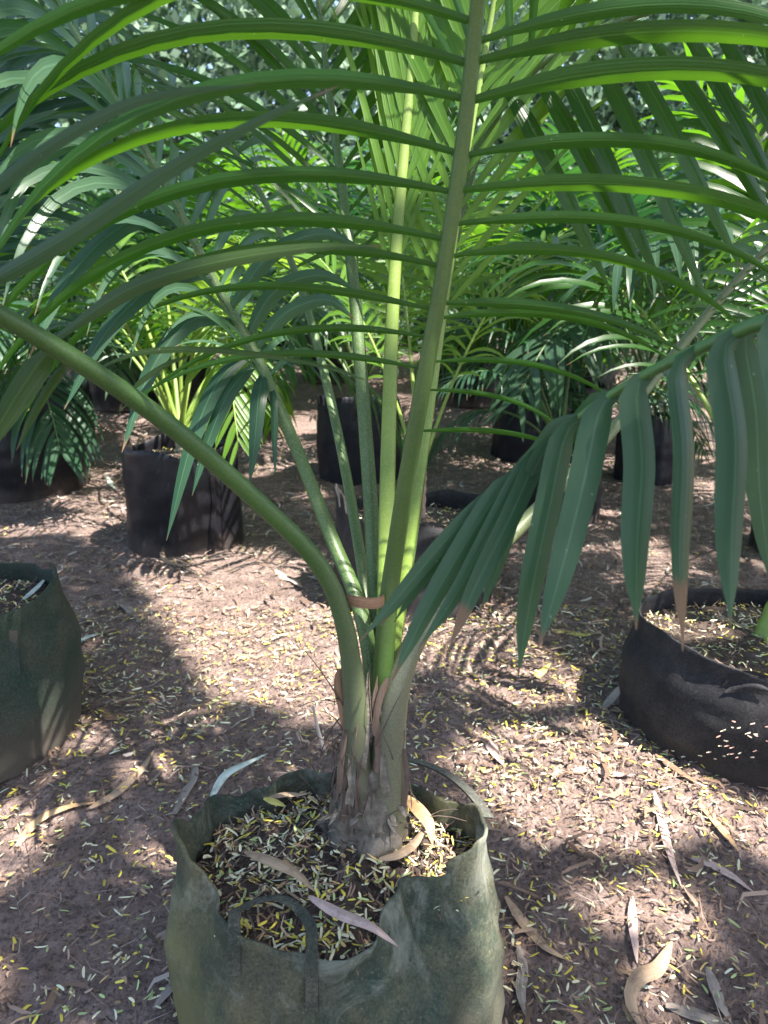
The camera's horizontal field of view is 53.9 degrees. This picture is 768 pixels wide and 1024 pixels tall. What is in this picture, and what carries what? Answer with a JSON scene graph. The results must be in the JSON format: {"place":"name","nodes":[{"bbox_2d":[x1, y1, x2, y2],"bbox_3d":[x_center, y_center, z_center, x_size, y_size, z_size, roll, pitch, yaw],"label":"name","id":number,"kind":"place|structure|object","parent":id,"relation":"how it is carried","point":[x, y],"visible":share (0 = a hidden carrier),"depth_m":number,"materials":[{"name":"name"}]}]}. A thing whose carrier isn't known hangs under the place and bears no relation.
{"place":"outdoors","nodes":[
{"label":"outdoors","id":0,"kind":"place"},
{"bbox_2d":[0,286,767,1023],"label":"ground","id":1,"kind":"structure","parent":0,"point":[236,574],"depth_m":1.65,"materials":[{"name":"soil"}]},
{"bbox_2d":[0,563,84,782],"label":"grow bag","id":2,"kind":"object","parent":1,"relation":"on","point":[42,664],"visible":0.99,"depth_m":1.57,"materials":[{"name":"fabric"}]},
{"bbox_2d":[23,580,44,598],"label":"fallen leaf","id":3,"kind":"object","parent":2,"relation":"on","point":[34,589],"visible":0.81,"depth_m":1.72,"materials":[{"name":"grey plant"}]},
{"bbox_2d":[0,0,154,296],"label":"palm","id":4,"kind":"object","parent":2,"relation":"in","point":[28,127],"visible":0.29,"depth_m":1.64,"materials":[{"name":"green plant"}]},
{"bbox_2d":[0,398,88,503],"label":"grow bag","id":5,"kind":"object","parent":1,"relation":"on","point":[14,488],"visible":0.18,"depth_m":3.52,"materials":[{"name":"black plastic"}]},
{"bbox_2d":[0,286,191,487],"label":"palm","id":6,"kind":"object","parent":5,"relation":"in","point":[36,438],"visible":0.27,"depth_m":3.16,"materials":[{"name":"green plant"}]},
{"bbox_2d":[15,802,94,846],"bbox_3d":[-0.639,0.591,1.460,0.152,0.026,0.049,-12,19,-38],"label":"fallen leaf","id":7,"kind":"object","parent":1,"relation":"on","point":[39,819],"visible":1,"depth_m":1.46,"materials":[{"name":"beige plant"}]},
{"bbox_2d":[33,380,95,441],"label":"grow bag","id":8,"kind":"object","parent":1,"relation":"on","point":[86,391],"visible":0.16,"depth_m":4.83,"materials":[{"name":"black plastic"}]},
{"bbox_2d":[0,121,273,398],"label":"palm","id":9,"kind":"object","parent":8,"relation":"in","point":[122,363],"visible":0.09,"depth_m":4.16,"materials":[{"name":"green plant"}]},
{"bbox_2d":[81,632,105,640],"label":"fallen leaf","id":10,"kind":"object","parent":1,"relation":"on","point":[87,637],"visible":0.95,"depth_m":2.15,"materials":[{"name":"grey plant"}]},
{"bbox_2d":[106,475,115,488],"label":"fallen leaf","id":11,"kind":"object","parent":1,"relation":"on","point":[109,481],"visible":0.98,"depth_m":3.87,"materials":[{"name":"beige plant"}]},
{"bbox_2d":[98,707,131,720],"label":"fallen leaf","id":12,"kind":"object","parent":1,"relation":"on","point":[105,714],"visible":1,"depth_m":1.73,"materials":[{"name":"brown plant"}]},
{"bbox_2d":[105,504,125,508],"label":"fallen leaf","id":13,"kind":"object","parent":1,"relation":"on","point":[120,506],"visible":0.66,"depth_m":3.44,"materials":[{"name":"beige plant"}]},
{"bbox_2d":[89,750,153,808],"bbox_3d":[-0.522,0.547,1.542,0.032,0.028,0.179,8,17,26],"label":"fallen leaf","id":14,"kind":"object","parent":1,"relation":"on","point":[116,792],"visible":1,"depth_m":1.52,"materials":[{"name":"brown plant"}]},
{"bbox_2d":[89,349,157,410],"bbox_3d":[-2.017,-1.029,5.806,0.517,0.450,0.483,0,15,0],"label":"grow bag","id":15,"kind":"object","parent":1,"relation":"on","point":[108,403],"visible":0.07,"depth_m":5.63,"materials":[{"name":"black fabric"}]},
{"bbox_2d":[12,193,228,336],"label":"palm","id":16,"kind":"object","parent":15,"relation":"in","point":[150,263],"visible":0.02,"depth_m":5.29,"materials":[{"name":"green plant"}]},
{"bbox_2d":[116,601,141,621],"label":"fallen leaf","id":17,"kind":"object","parent":1,"relation":"on","point":[126,607],"visible":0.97,"depth_m":2.33,"materials":[{"name":"grey plant"}]},
{"bbox_2d":[150,930,165,940],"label":"fallen leaf","id":18,"kind":"object","parent":1,"relation":"on","point":[162,933],"visible":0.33,"depth_m":1.25,"materials":[{"name":"grey plant"}]},
{"bbox_2d":[152,982,171,1008],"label":"fallen leaf","id":19,"kind":"object","parent":1,"relation":"on","point":[166,992],"visible":0.44,"depth_m":1.16,"materials":[{"name":"grey plant"}]},
{"bbox_2d":[160,552,198,564],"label":"fallen leaf","id":20,"kind":"object","parent":1,"relation":"on","point":[163,556],"visible":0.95,"depth_m":2.72,"materials":[{"name":"beige plant"}]},
{"bbox_2d":[122,434,243,558],"bbox_3d":[-0.775,-0.074,2.925,0.444,0.416,0.415,0,15,0],"label":"grow bag","id":21,"kind":"object","parent":1,"relation":"on","point":[209,517],"visible":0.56,"depth_m":2.77,"materials":[{"name":"black fabric"}]},
{"bbox_2d":[0,212,428,467],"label":"palm","id":22,"kind":"object","parent":21,"relation":"in","point":[178,411],"visible":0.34,"depth_m":2.76,"materials":[{"name":"green plant"}]},
{"bbox_2d":[158,354,209,400],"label":"grow bag","id":23,"kind":"object","parent":1,"relation":"on","point":[198,379],"visible":0.08,"depth_m":5.89,"materials":[{"name":"black plastic"}]},
{"bbox_2d":[8,174,338,345],"bbox_3d":[-1.534,-1.857,5.774,2.545,1.355,2.073,-7,16,-23],"label":"palm","id":24,"kind":"object","parent":23,"relation":"in","point":[137,177],"visible":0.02,"depth_m":5.49,"materials":[{"name":"green plant"}]},
{"bbox_2d":[173,755,198,814],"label":"fallen leaf","id":25,"kind":"object","parent":1,"relation":"on","point":[189,785],"visible":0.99,"depth_m":1.52,"materials":[{"name":"grey plant"}]},
{"bbox_2d":[210,753,267,795],"bbox_3d":[-0.302,0.531,1.538,0.030,0.028,0.160,11,19,36],"label":"fallen leaf","id":26,"kind":"object","parent":1,"relation":"on","point":[223,777],"visible":0.91,"depth_m":1.52,"materials":[{"name":"grey plant"}]},
{"bbox_2d":[217,380,271,444],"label":"grow bag","id":27,"kind":"object","parent":1,"relation":"on","point":[268,440],"visible":0.06,"depth_m":4.76,"materials":[{"name":"black plastic"}]},
{"bbox_2d":[29,139,384,362],"bbox_3d":[-1.051,-1.520,4.793,2.340,1.507,2.720,0,15,0],"label":"palm","id":28,"kind":"object","parent":27,"relation":"in","point":[271,271],"visible":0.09,"depth_m":4.08,"materials":[{"name":"green plant"}]},
{"bbox_2d":[266,322,300,358],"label":"grow bag","id":29,"kind":"object","parent":1,"relation":"on","point":[279,345],"visible":0.01,"depth_m":7.25,"materials":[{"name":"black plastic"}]},
{"bbox_2d":[157,116,422,293],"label":"palm","id":30,"kind":"object","parent":29,"relation":"in","point":[235,198],"visible":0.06,"depth_m":6.65,"materials":[{"name":"green plant"}]},
{"bbox_2d":[274,570,301,587],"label":"fallen leaf","id":31,"kind":"object","parent":1,"relation":"on","point":[288,578],"visible":0.97,"depth_m":2.58,"materials":[{"name":"beige plant"}]},
{"bbox_2d":[312,705,325,750],"bbox_3d":[-0.141,0.469,1.637,0.031,0.106,0.009,3,15,12],"label":"stick","id":32,"kind":"object","parent":1,"relation":"on","point":[321,742],"visible":0.92,"depth_m":1.64,"materials":[{"name":"wood"}]},
{"bbox_2d":[302,333,349,382],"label":"grow bag","id":33,"kind":"object","parent":1,"relation":"on","point":[335,363],"visible":0.11,"depth_m":6.34,"materials":[{"name":"black fabric"}]},
{"bbox_2d":[186,128,448,323],"bbox_3d":[-0.642,-2.212,6.188,2.205,1.641,2.453,7,16,24],"label":"palm","id":34,"kind":"object","parent":33,"relation":"in","point":[303,152],"visible":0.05,"depth_m":5.63,"materials":[{"name":"green plant"}]},
{"bbox_2d":[164,757,504,1023],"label":"grow bag","id":35,"kind":"object","parent":1,"relation":"on","point":[248,940],"visible":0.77,"depth_m":0.94,"materials":[{"name":"fabric"}]},
{"bbox_2d":[264,797,284,806],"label":"fallen leaf","id":36,"kind":"object","parent":35,"relation":"in","point":[274,801],"visible":1,"depth_m":1.09,"materials":[{"name":"green plant"}]},
{"bbox_2d":[244,850,314,890],"bbox_3d":[-0.133,0.455,0.967,0.124,0.010,0.017,10,18,32],"label":"fallen leaf","id":37,"kind":"object","parent":35,"relation":"in","point":[278,864],"visible":1,"depth_m":0.97,"materials":[{"name":"beige plant"}]},
{"bbox_2d":[269,792,309,797],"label":"fallen leaf","id":38,"kind":"object","parent":35,"relation":"on","point":[285,794],"visible":1,"depth_m":1.11,"materials":[{"name":"brown plant"}]},
{"bbox_2d":[308,895,397,946],"bbox_3d":[-0.038,0.476,0.882,0.126,0.011,0.017,8,17,26],"label":"fallen leaf","id":39,"kind":"object","parent":35,"relation":"in","point":[338,913],"visible":1,"depth_m":0.88,"materials":[{"name":"grey plant"}]},
{"bbox_2d":[0,0,767,862],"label":"palm","id":40,"kind":"object","parent":35,"relation":"in","point":[416,74],"visible":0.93,"depth_m":0.91,"materials":[{"name":"green plant"}]},
{"bbox_2d":[346,594,384,608],"bbox_3d":[-0.006,0.105,0.998,0.040,0.026,0.120,7,16,24],"label":"dry strip","id":41,"kind":"object","parent":40,"relation":"attached to","point":[364,602],"visible":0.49,"depth_m":0.95,"materials":[{"name":"brown plant"}]},
{"bbox_2d":[379,827,424,860],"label":"fallen leaf","id":42,"kind":"object","parent":35,"relation":"on","point":[410,846],"visible":1,"depth_m":1.00,"materials":[{"name":"beige plant"}]},
{"bbox_2d":[407,795,434,843],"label":"fallen leaf","id":43,"kind":"object","parent":35,"relation":"on","point":[420,812],"visible":0.91,"depth_m":1.04,"materials":[{"name":"beige plant"}]},
{"bbox_2d":[316,395,401,485],"bbox_3d":[-0.129,-0.387,3.932,0.448,0.429,0.424,0,15,0],"label":"grow bag","id":44,"kind":"object","parent":1,"relation":"on","point":[328,465],"visible":0.53,"depth_m":3.78,"materials":[{"name":"black fabric"}]},
{"bbox_2d":[152,159,549,405],"bbox_3d":[-0.145,-1.060,3.705,2.043,1.173,2.143,0,15,0],"label":"palm","id":45,"kind":"object","parent":44,"relation":"in","point":[300,338],"visible":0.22,"depth_m":3.46,"materials":[{"name":"green plant"}]},
{"bbox_2d":[0,273,762,378],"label":"undergrowth","id":46,"kind":"object","parent":1,"relation":"on","point":[633,359],"visible":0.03,"depth_m":6.95,"materials":[{"name":"green plant"}]},
{"bbox_2d":[0,425,767,1023],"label":"dry debris","id":47,"kind":"object","parent":1,"relation":"on","point":[50,1001],"visible":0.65,"depth_m":1.57,"materials":[{"name":"brown plant"}]},
{"bbox_2d":[4,0,767,283],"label":"woodland","id":48,"kind":"object","parent":1,"relation":"on","point":[199,57],"visible":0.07,"depth_m":12.69,"materials":[{"name":"green plant"}]},
{"bbox_2d":[334,484,492,622],"bbox_3d":[0.095,0.096,2.434,0.522,0.371,0.481,0,15,0],"label":"grow bag","id":49,"kind":"object","parent":1,"relation":"on","point":[444,508],"visible":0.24,"depth_m":2.38,"materials":[{"name":"black fabric"}]},
{"bbox_2d":[402,312,426,351],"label":"grow bag","id":50,"kind":"object","parent":1,"relation":"on","point":[421,333],"visible":0.03,"depth_m":7.72,"materials":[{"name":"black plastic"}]},
{"bbox_2d":[311,101,565,288],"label":"palm","id":51,"kind":"object","parent":50,"relation":"in","point":[430,160],"visible":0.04,"depth_m":7.42,"materials":[{"name":"green plant"}]},
{"bbox_2d":[447,351,499,406],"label":"grow bag","id":52,"kind":"object","parent":1,"relation":"on","point":[472,401],"visible":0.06,"depth_m":5.69,"materials":[{"name":"black fabric"}]},
{"bbox_2d":[311,170,618,363],"bbox_3d":[0.678,-1.853,5.622,2.412,1.476,2.266,12,19,38],"label":"palm","id":53,"kind":"object","parent":52,"relation":"in","point":[478,230],"visible":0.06,"depth_m":5.17,"materials":[{"name":"green plant"}]},
{"bbox_2d":[482,736,502,764],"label":"fallen leaf","id":54,"kind":"object","parent":1,"relation":"on","point":[495,754],"visible":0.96,"depth_m":1.64,"materials":[{"name":"beige plant"}]},
{"bbox_2d":[516,941,529,1023],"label":"fallen leaf","id":55,"kind":"object","parent":1,"relation":"on","point":[521,993],"visible":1,"depth_m":1.18,"materials":[{"name":"grey plant"}]},
{"bbox_2d":[490,388,571,462],"bbox_3d":[0.866,-0.520,4.429,0.468,0.398,0.438,0,15,0],"label":"grow bag","id":56,"kind":"object","parent":1,"relation":"on","point":[507,448],"visible":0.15,"depth_m":4.28,"materials":[{"name":"black fabric"}]},
{"bbox_2d":[336,114,733,393],"bbox_3d":[0.764,-1.283,4.201,2.109,1.379,2.101,-7,17,-24],"label":"palm","id":57,"kind":"object","parent":56,"relation":"in","point":[574,170],"visible":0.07,"depth_m":3.77,"materials":[{"name":"green plant"}]},
{"bbox_2d":[504,896,572,961],"bbox_3d":[0.247,0.694,1.252,0.026,0.020,0.150,-11,18,-34],"label":"fallen leaf","id":58,"kind":"object","parent":1,"relation":"on","point":[524,922],"visible":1,"depth_m":1.26,"materials":[{"name":"plant"}]},
{"bbox_2d":[535,663,550,676],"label":"fallen leaf","id":59,"kind":"object","parent":1,"relation":"on","point":[542,670],"visible":1,"depth_m":1.96,"materials":[{"name":"yellow plant"}]},
{"bbox_2d":[518,452,601,524],"bbox_3d":[0.760,-0.108,3.289,0.380,0.279,0.356,0,15,0],"label":"grow bag","id":60,"kind":"object","parent":1,"relation":"on","point":[595,516],"visible":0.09,"depth_m":3.19,"materials":[{"name":"black plastic"}]},
{"bbox_2d":[427,317,714,471],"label":"palm","id":61,"kind":"object","parent":60,"relation":"in","point":[483,371],"visible":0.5,"depth_m":3.21,"materials":[{"name":"green plant"}]},
{"bbox_2d":[552,629,596,635],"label":"fallen leaf","id":62,"kind":"object","parent":1,"relation":"on","point":[575,634],"visible":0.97,"depth_m":2.16,"materials":[{"name":"yellow plant"}]},
{"bbox_2d":[546,381,609,449],"bbox_3d":[1.200,-0.601,4.706,0.418,0.404,0.392,0,15,0],"label":"grow bag","id":63,"kind":"object","parent":1,"relation":"on","point":[589,389],"visible":0.13,"depth_m":4.50,"materials":[{"name":"black plastic"}]},
{"bbox_2d":[408,160,767,417],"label":"palm","id":64,"kind":"object","parent":63,"relation":"in","point":[636,199],"visible":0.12,"depth_m":3.94,"materials":[{"name":"green plant"}]},
{"bbox_2d":[565,358,616,387],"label":"grow bag","id":65,"kind":"object","parent":1,"relation":"on","point":[612,377],"visible":0.04,"depth_m":6.05,"materials":[{"name":"black fabric"}]},
{"bbox_2d":[445,156,709,335],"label":"palm","id":66,"kind":"object","parent":65,"relation":"in","point":[581,205],"visible":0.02,"depth_m":5.62,"materials":[{"name":"green plant"}]},
{"bbox_2d":[573,766,634,775],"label":"fallen leaf","id":67,"kind":"object","parent":1,"relation":"on","point":[586,768],"visible":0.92,"depth_m":1.57,"materials":[{"name":"beige plant"}]},
{"bbox_2d":[601,686,619,709],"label":"fallen leaf","id":68,"kind":"object","parent":1,"relation":"on","point":[611,698],"visible":0.7,"depth_m":1.80,"materials":[{"name":"grey plant"}]},
{"bbox_2d":[628,896,638,962],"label":"fallen leaf","id":69,"kind":"object","parent":1,"relation":"on","point":[633,933],"visible":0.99,"depth_m":1.25,"materials":[{"name":"grey plant"}]},
{"bbox_2d":[613,411,672,485],"bbox_3d":[1.358,-0.340,3.873,0.336,0.382,0.318,0,15,0],"label":"grow bag","id":70,"kind":"object","parent":1,"relation":"on","point":[663,443],"visible":0.29,"depth_m":3.75,"materials":[{"name":"black fabric"}]},
{"bbox_2d":[444,165,767,439],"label":"palm","id":71,"kind":"object","parent":70,"relation":"in","point":[554,351],"visible":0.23,"depth_m":2.93,"materials":[{"name":"green plant"}]},
{"bbox_2d":[624,941,672,1023],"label":"fallen leaf","id":72,"kind":"object","parent":1,"relation":"on","point":[639,977],"visible":1,"depth_m":1.15,"materials":[{"name":"beige plant"}]},
{"bbox_2d":[653,790,681,885],"bbox_3d":[0.528,0.606,1.414,0.018,0.047,0.209,2,15,8],"label":"fallen leaf","id":73,"kind":"object","parent":1,"relation":"on","point":[669,851],"visible":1,"depth_m":1.41,"materials":[{"name":"beige plant"}]},
{"bbox_2d":[655,754,705,787],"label":"fallen leaf","id":74,"kind":"object","parent":1,"relation":"on","point":[675,768],"visible":1,"depth_m":1.56,"materials":[{"name":"beige plant"}]},
{"bbox_2d":[618,588,767,787],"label":"grow bag","id":75,"kind":"object","parent":1,"relation":"on","point":[701,698],"visible":0.91,"depth_m":1.60,"materials":[{"name":"black fabric"}]},
{"bbox_2d":[450,91,767,641],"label":"palm","id":76,"kind":"object","parent":75,"relation":"in","point":[645,295],"visible":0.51,"depth_m":1.86,"materials":[{"name":"green plant"}]},
{"bbox_2d":[624,110,763,360],"bbox_3d":[5.697,-3.090,7.976,6.686,2.953,3.108,0,15,0],"label":"thicket","id":77,"kind":"object","parent":1,"relation":"on","point":[669,154],"visible":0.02,"depth_m":7.58,"materials":[{"name":"green plant"}]},
{"bbox_2d":[665,1003,730,1023],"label":"fallen leaf","id":78,"kind":"object","parent":1,"relation":"on","point":[695,1014],"visible":1,"depth_m":1.14,"materials":[{"name":"grey plant"}]},
{"bbox_2d":[698,803,738,850],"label":"fallen leaf","id":79,"kind":"object","parent":1,"relation":"on","point":[722,829],"visible":1,"depth_m":1.43,"materials":[{"name":"beige plant"}]},
{"bbox_2d":[705,966,732,1023],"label":"fallen leaf","id":80,"kind":"object","parent":1,"relation":"on","point":[714,985],"visible":1,"depth_m":1.17,"materials":[{"name":"grey plant"}]},
{"bbox_2d":[691,857,752,890],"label":"fallen leaf","id":81,"kind":"object","parent":1,"relation":"on","point":[717,867],"visible":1,"depth_m":1.34,"materials":[{"name":"grey plant"}]},
{"bbox_2d":[748,522,759,552],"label":"grow bag","id":82,"kind":"object","parent":1,"relation":"on","point":[752,542],"visible":0.13,"depth_m":2.85,"materials":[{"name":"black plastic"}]},
{"bbox_2d":[479,42,767,355],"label":"palm","id":83,"kind":"object","parent":82,"relation":"in","point":[565,295],"visible":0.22,"depth_m":2.40,"materials":[{"name":"green plant"}]},
{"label":"grow bag","id":84,"kind":"object","parent":1,"relation":"on","visible":0},
{"bbox_2d":[609,172,766,344],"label":"palm","id":85,"kind":"object","parent":84,"relation":"in","point":[684,301],"visible":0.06,"depth_m":4.80,"materials":[{"name":"green plant"}]},
{"bbox_2d":[55,0,753,209],"label":"sky","id":86,"kind":"structure","parent":0,"point":[336,2],"materials":[{"name":"white"}]},
{"bbox_2d":[256,193,602,518],"bbox_3d":[0.127,-0.544,2.510,1.088,1.112,0.854,0,15,0],"label":"palm","id":87,"kind":"object","parent":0,"point":[417,274],"visible":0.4,"depth_m":2.42,"materials":[{"name":"green plant"}]},
{"bbox_2d":[437,339,496,393],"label":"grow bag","id":88,"kind":"object","parent":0,"point":[440,371],"visible":0.09,"depth_m":6.05,"materials":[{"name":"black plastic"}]},
{"bbox_2d":[362,207,616,335],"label":"palm","id":89,"kind":"object","parent":88,"relation":"in","point":[471,270],"visible":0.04,"depth_m":5.69,"materials":[{"name":"green plant"}]},
{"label":"grow bag","id":90,"kind":"object","parent":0,"visible":0},
{"bbox_2d":[360,313,767,680],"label":"palm","id":91,"kind":"object","parent":90,"relation":"in","point":[466,553],"visible":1,"depth_m":0.65,"materials":[{"name":"green plant"}]},
{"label":"grow bag","id":92,"kind":"object","parent":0,"visible":0},
{"bbox_2d":[41,188,245,317],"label":"palm","id":93,"kind":"object","parent":92,"relation":"in","point":[74,213],"visible":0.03,"depth_m":7.19,"materials":[{"name":"green plant"}]},
{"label":"grow bag","id":94,"kind":"object","parent":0,"visible":0},
{"bbox_2d":[23,139,247,274],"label":"palm","id":95,"kind":"object","parent":94,"relation":"in","point":[134,176],"depth_m":6.72,"materials":[{"name":"green plant"}]},
{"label":"grow bag","id":96,"kind":"object","parent":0,"visible":0},
{"bbox_2d":[455,90,748,302],"bbox_3d":[1.882,-2.740,7.265,2.920,1.845,3.114,0,15,0],"label":"palm","id":97,"kind":"object","parent":96,"relation":"in","point":[629,164],"visible":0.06,"depth_m":6.44,"materials":[{"name":"green plant"}]},
{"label":"grow bag","id":98,"kind":"object","parent":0,"visible":0},
{"bbox_2d":[0,163,166,336],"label":"palm","id":99,"kind":"object","parent":98,"relation":"in","point":[48,289],"visible":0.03,"depth_m":4.64,"materials":[{"name":"green plant"}]}
]}

